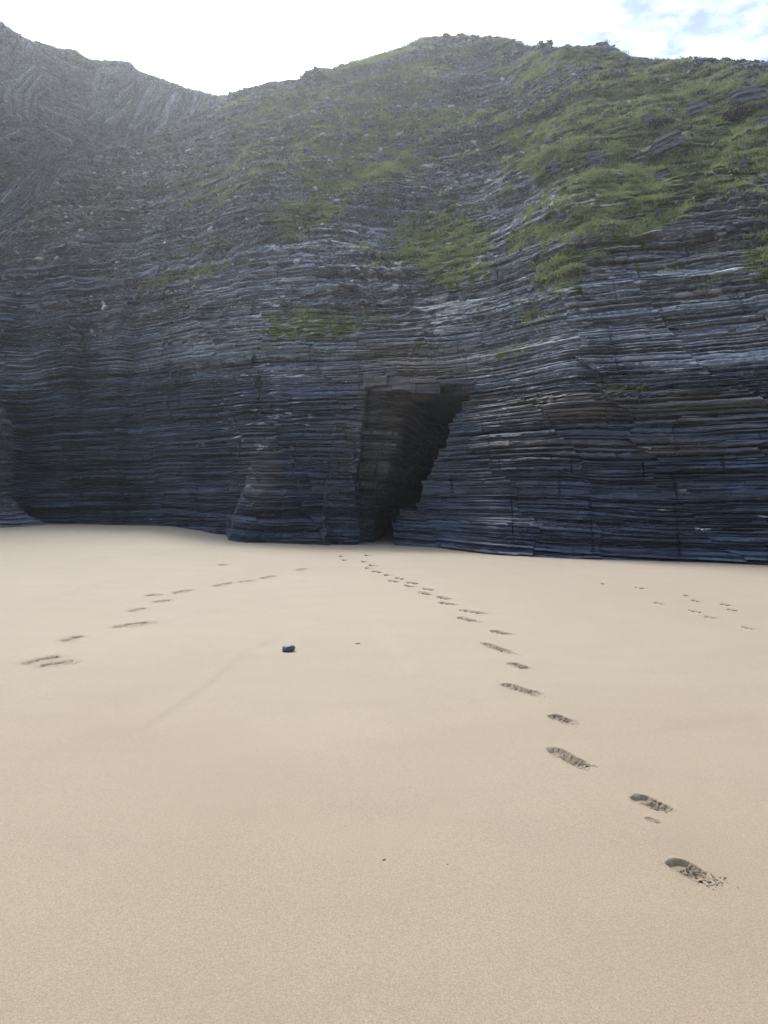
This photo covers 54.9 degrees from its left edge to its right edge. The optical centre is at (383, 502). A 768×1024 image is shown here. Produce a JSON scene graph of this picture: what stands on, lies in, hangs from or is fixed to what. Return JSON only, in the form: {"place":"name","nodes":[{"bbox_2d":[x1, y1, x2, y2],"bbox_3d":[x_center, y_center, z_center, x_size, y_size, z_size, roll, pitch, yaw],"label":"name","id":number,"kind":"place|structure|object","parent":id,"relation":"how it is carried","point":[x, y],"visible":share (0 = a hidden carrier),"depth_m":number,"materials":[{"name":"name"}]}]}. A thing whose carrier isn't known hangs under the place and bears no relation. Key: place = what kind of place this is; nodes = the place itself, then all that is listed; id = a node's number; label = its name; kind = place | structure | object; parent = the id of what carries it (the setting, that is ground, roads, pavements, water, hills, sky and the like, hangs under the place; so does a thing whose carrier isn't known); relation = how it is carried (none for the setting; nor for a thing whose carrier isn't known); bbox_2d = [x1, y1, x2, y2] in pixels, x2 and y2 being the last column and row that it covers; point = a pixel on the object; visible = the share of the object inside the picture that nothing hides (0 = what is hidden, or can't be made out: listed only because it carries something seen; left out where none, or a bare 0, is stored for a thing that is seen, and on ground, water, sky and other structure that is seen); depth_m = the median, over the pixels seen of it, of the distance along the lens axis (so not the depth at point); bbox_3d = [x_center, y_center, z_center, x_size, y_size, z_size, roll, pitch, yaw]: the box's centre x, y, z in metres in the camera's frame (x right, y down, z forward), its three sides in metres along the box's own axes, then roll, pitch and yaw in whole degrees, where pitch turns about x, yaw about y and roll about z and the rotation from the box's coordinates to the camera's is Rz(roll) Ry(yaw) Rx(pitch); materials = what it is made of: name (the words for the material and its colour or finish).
{"place":"outdoors","nodes":[
{"label":"outdoors","id":0,"kind":"place"},
{"bbox_2d":[0,21,227,246],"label":"cliff","id":1,"kind":"structure","parent":0,"point":[62,112],"depth_m":49.27,"materials":[{"name":"grey stone"}]},
{"bbox_2d":[0,524,767,1023],"bbox_3d":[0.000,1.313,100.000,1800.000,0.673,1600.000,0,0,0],"label":"sand","id":2,"kind":"structure","parent":0,"point":[368,800],"depth_m":4.19,"materials":[{"name":"beige sand"}]},
{"bbox_2d":[0,404,46,527],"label":"rock buttress","id":3,"kind":"object","parent":2,"relation":"on","point":[13,513],"visible":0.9,"depth_m":33.28,"materials":[{"name":"grey stone"}]},
{"bbox_2d":[13,654,72,665],"bbox_3d":[-3.454,1.598,7.465,0.275,0.032,0.567,0,0,30],"label":"footprint","id":4,"kind":"object","parent":2,"relation":"on","point":[39,660],"visible":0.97,"depth_m":7.48},
{"bbox_2d":[32,659,82,667],"bbox_3d":[-3.224,1.600,7.309,0.281,0.031,0.466,0,0,40],"label":"footprint","id":5,"kind":"object","parent":2,"relation":"on","point":[53,664],"visible":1,"depth_m":7.32},
{"bbox_2d":[54,634,88,641],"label":"footprint","id":6,"kind":"object","parent":2,"relation":"on","point":[71,638],"visible":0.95,"depth_m":8.63},
{"bbox_2d":[105,621,153,627],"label":"footprint","id":7,"kind":"object","parent":2,"relation":"on","point":[131,624],"visible":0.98,"depth_m":9.59},
{"bbox_2d":[124,607,149,611],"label":"footprint","id":8,"kind":"object","parent":2,"relation":"on","point":[136,609],"visible":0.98,"depth_m":11.07},
{"bbox_2d":[142,593,163,595],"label":"footprint","id":9,"kind":"object","parent":2,"relation":"on","point":[153,594],"visible":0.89,"depth_m":12.90},
{"bbox_2d":[149,599,174,602],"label":"footprint","id":10,"kind":"object","parent":2,"relation":"on","point":[161,600],"visible":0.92,"depth_m":12.12},
{"bbox_2d":[169,589,195,592],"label":"footprint","id":11,"kind":"object","parent":2,"relation":"on","point":[184,590],"visible":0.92,"depth_m":13.46},
{"bbox_2d":[209,582,239,585],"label":"footprint","id":12,"kind":"object","parent":2,"relation":"on","point":[225,583],"visible":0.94,"depth_m":14.64},
{"bbox_2d":[237,580,257,582],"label":"footprint","id":13,"kind":"object","parent":2,"relation":"on","point":[246,581],"visible":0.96,"depth_m":15.11},
{"bbox_2d":[258,575,278,578],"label":"footprint","id":14,"kind":"object","parent":2,"relation":"on","point":[267,576],"visible":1,"depth_m":15.98},
{"bbox_2d":[282,645,294,651],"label":"pebble","id":15,"kind":"object","parent":2,"relation":"on","point":[288,648],"visible":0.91,"depth_m":7.86,"materials":[{"name":"grey stone"}]},
{"bbox_2d":[435,596,452,599],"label":"footprint","id":16,"kind":"object","parent":2,"relation":"on","point":[442,597],"visible":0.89,"depth_m":12.43},
{"bbox_2d":[437,602,459,604],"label":"footprint","id":17,"kind":"object","parent":2,"relation":"on","point":[446,603],"visible":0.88,"depth_m":11.70},
{"bbox_2d":[455,616,480,621],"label":"footprint","id":18,"kind":"object","parent":2,"relation":"on","point":[466,619],"visible":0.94,"depth_m":10.10},
{"bbox_2d":[455,609,487,614],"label":"footprint","id":19,"kind":"object","parent":2,"relation":"on","point":[471,611],"visible":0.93,"depth_m":10.84},
{"bbox_2d":[477,642,522,656],"bbox_3d":[1.266,1.606,8.054,0.170,0.056,0.911,0,0,-21],"label":"footprint","id":20,"kind":"object","parent":2,"relation":"on","point":[501,649],"visible":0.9,"depth_m":8.11},
{"bbox_2d":[488,630,511,634],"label":"footprint","id":21,"kind":"object","parent":2,"relation":"on","point":[499,632],"visible":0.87,"depth_m":9.10},
{"bbox_2d":[505,662,531,669],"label":"footprint","id":22,"kind":"object","parent":2,"relation":"on","point":[520,666],"visible":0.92,"depth_m":7.20},
{"bbox_2d":[498,682,544,696],"bbox_3d":[1.169,1.604,6.298,0.169,0.049,0.546,0,0,-35],"label":"footprint","id":23,"kind":"object","parent":2,"relation":"on","point":[521,689],"visible":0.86,"depth_m":6.32},
{"bbox_2d":[543,746,597,772],"bbox_3d":[1.175,1.618,4.615,0.156,0.046,0.554,0,0,-22],"label":"footprint","id":24,"kind":"object","parent":2,"relation":"on","point":[568,757],"visible":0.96,"depth_m":4.65},
{"bbox_2d":[545,713,596,724],"bbox_3d":[1.347,1.613,5.426,0.179,0.050,0.389,0,0,-41],"label":"footprint","id":25,"kind":"object","parent":2,"relation":"on","point":[566,720],"visible":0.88,"depth_m":5.46},
{"bbox_2d":[627,792,675,812],"bbox_3d":[1.429,1.620,3.960,0.151,0.049,0.286,0,0,-34],"label":"footprint","id":26,"kind":"object","parent":2,"relation":"on","point":[651,802],"visible":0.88,"depth_m":3.97},
{"bbox_2d":[643,816,661,822],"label":"footprint","id":27,"kind":"object","parent":2,"relation":"on","point":[651,819],"visible":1,"depth_m":3.75},
{"bbox_2d":[660,855,738,889],"bbox_3d":[1.351,1.619,3.202,0.158,0.046,0.339,0,0,-32],"label":"footprint","id":28,"kind":"object","parent":2,"relation":"on","point":[689,869],"visible":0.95,"depth_m":3.25},
{"bbox_2d":[0,35,767,564],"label":"cliff","id":29,"kind":"structure","parent":0,"point":[554,447],"depth_m":30.28,"materials":[{"name":"grey stone"}]},
{"bbox_2d":[303,69,324,80],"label":"shrub","id":30,"kind":"object","parent":29,"relation":"on","point":[318,77],"visible":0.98,"depth_m":48.13,"materials":[{"name":"green plant"}]},
{"bbox_2d":[0,33,767,495],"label":"scree","id":31,"kind":"structure","parent":29,"relation":"on","point":[474,145],"depth_m":40.13,"materials":[{"name":"stone"}]},
{"bbox_2d":[1,21,767,367],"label":"grass","id":32,"kind":"structure","parent":29,"relation":"on","point":[531,161],"depth_m":33.21,"materials":[{"name":"green plant"}]},
{"bbox_2d":[356,391,447,542],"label":"cave","id":33,"kind":"structure","parent":29,"relation":"in","point":[403,440],"depth_m":29.69},
{"bbox_2d":[427,32,448,38],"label":"shrub","id":34,"kind":"object","parent":29,"relation":"on","point":[445,35],"visible":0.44,"depth_m":50.12,"materials":[{"name":"green plant"}]},
{"bbox_2d":[537,39,553,48],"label":"shrub","id":35,"kind":"object","parent":29,"relation":"on","point":[542,44],"visible":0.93,"depth_m":43.28,"materials":[{"name":"plant"}]},
{"bbox_2d":[543,161,562,177],"bbox_3d":[7.399,-13.902,30.875,1.492,0.564,0.573,0,0,0],"label":"rock outcrop","id":36,"kind":"object","parent":29,"relation":"on","point":[553,168],"visible":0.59,"depth_m":30.68,"materials":[{"name":"stone"}]},
{"bbox_2d":[584,150,609,170],"bbox_3d":[8.537,-13.585,29.540,1.136,0.860,0.553,0,0,0],"label":"rock outcrop","id":37,"kind":"object","parent":29,"relation":"on","point":[591,158],"visible":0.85,"depth_m":29.32,"materials":[{"name":"stone"}]},
{"bbox_2d":[635,385,647,390],"bbox_3d":[7.690,-3.410,21.994,0.441,0.199,0.250,0,0,0],"label":"ledge plant","id":38,"kind":"object","parent":29,"relation":"on","point":[642,388],"visible":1,"depth_m":21.96,"materials":[{"name":"green plant"}]},
{"bbox_2d":[640,112,657,124],"bbox_3d":[11.039,-16.002,30.919,0.758,0.573,0.495,0,0,0],"label":"rock outcrop","id":39,"kind":"object","parent":29,"relation":"on","point":[646,117],"visible":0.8,"depth_m":30.73,"materials":[{"name":"stone"}]},
{"bbox_2d":[648,116,675,128],"bbox_3d":[11.533,-15.769,30.734,1.401,0.544,0.712,0,0,-20],"label":"shrub","id":40,"kind":"object","parent":29,"relation":"on","point":[658,122],"visible":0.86,"depth_m":30.56,"materials":[{"name":"green plant"}]},
{"bbox_2d":[653,170,670,178],"bbox_3d":[10.512,-12.364,28.052,0.722,0.404,0.303,0,0,0],"label":"rock outcrop","id":41,"kind":"object","parent":29,"relation":"on","point":[665,173],"visible":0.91,"depth_m":27.92,"materials":[{"name":"stone"}]},
{"bbox_2d":[645,130,689,161],"bbox_3d":[11.141,-14.065,29.116,1.640,1.134,0.793,0,0,0],"label":"rock outcrop","id":42,"kind":"object","parent":29,"relation":"on","point":[663,144],"visible":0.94,"depth_m":28.82,"materials":[{"name":"stone"}]},
{"bbox_2d":[682,101,717,116],"bbox_3d":[13.476,-16.681,31.659,1.686,0.899,0.813,0,0,0],"label":"rock outcrop","id":43,"kind":"object","parent":29,"relation":"on","point":[694,110],"visible":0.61,"depth_m":31.35,"materials":[{"name":"stone"}]},
{"bbox_2d":[713,190,724,198],"bbox_3d":[11.627,-10.603,25.575,0.478,0.344,0.352,0,0,0],"label":"rock outcrop","id":44,"kind":"object","parent":29,"relation":"on","point":[719,195],"visible":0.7,"depth_m":25.48,"materials":[{"name":"stone"}]},
{"bbox_2d":[722,106,748,121],"bbox_3d":[14.274,-15.681,29.888,1.216,0.665,0.820,0,0,0],"label":"shrub","id":45,"kind":"object","parent":29,"relation":"on","point":[731,114],"visible":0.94,"depth_m":29.75,"materials":[{"name":"green plant"}]},
{"bbox_2d":[737,159,748,167],"bbox_3d":[12.878,-12.132,26.534,0.408,0.287,0.280,0,0,0],"label":"rock outcrop","id":46,"kind":"object","parent":29,"relation":"on","point":[742,163],"visible":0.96,"depth_m":26.43,"materials":[{"name":"stone"}]},
{"bbox_2d":[727,85,767,107],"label":"rock outcrop","id":47,"kind":"object","parent":29,"relation":"on","point":[739,96],"visible":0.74,"depth_m":29.80,"materials":[{"name":"stone"}]},
{"bbox_2d":[752,116,767,127],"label":"rock outcrop","id":48,"kind":"object","parent":29,"relation":"on","point":[763,120],"visible":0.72,"depth_m":28.23,"materials":[{"name":"stone"}]},
{"bbox_2d":[0,0,767,95],"label":"sky","id":49,"kind":"structure","parent":0,"point":[218,47],"materials":[{"name":"white"}]}
]}

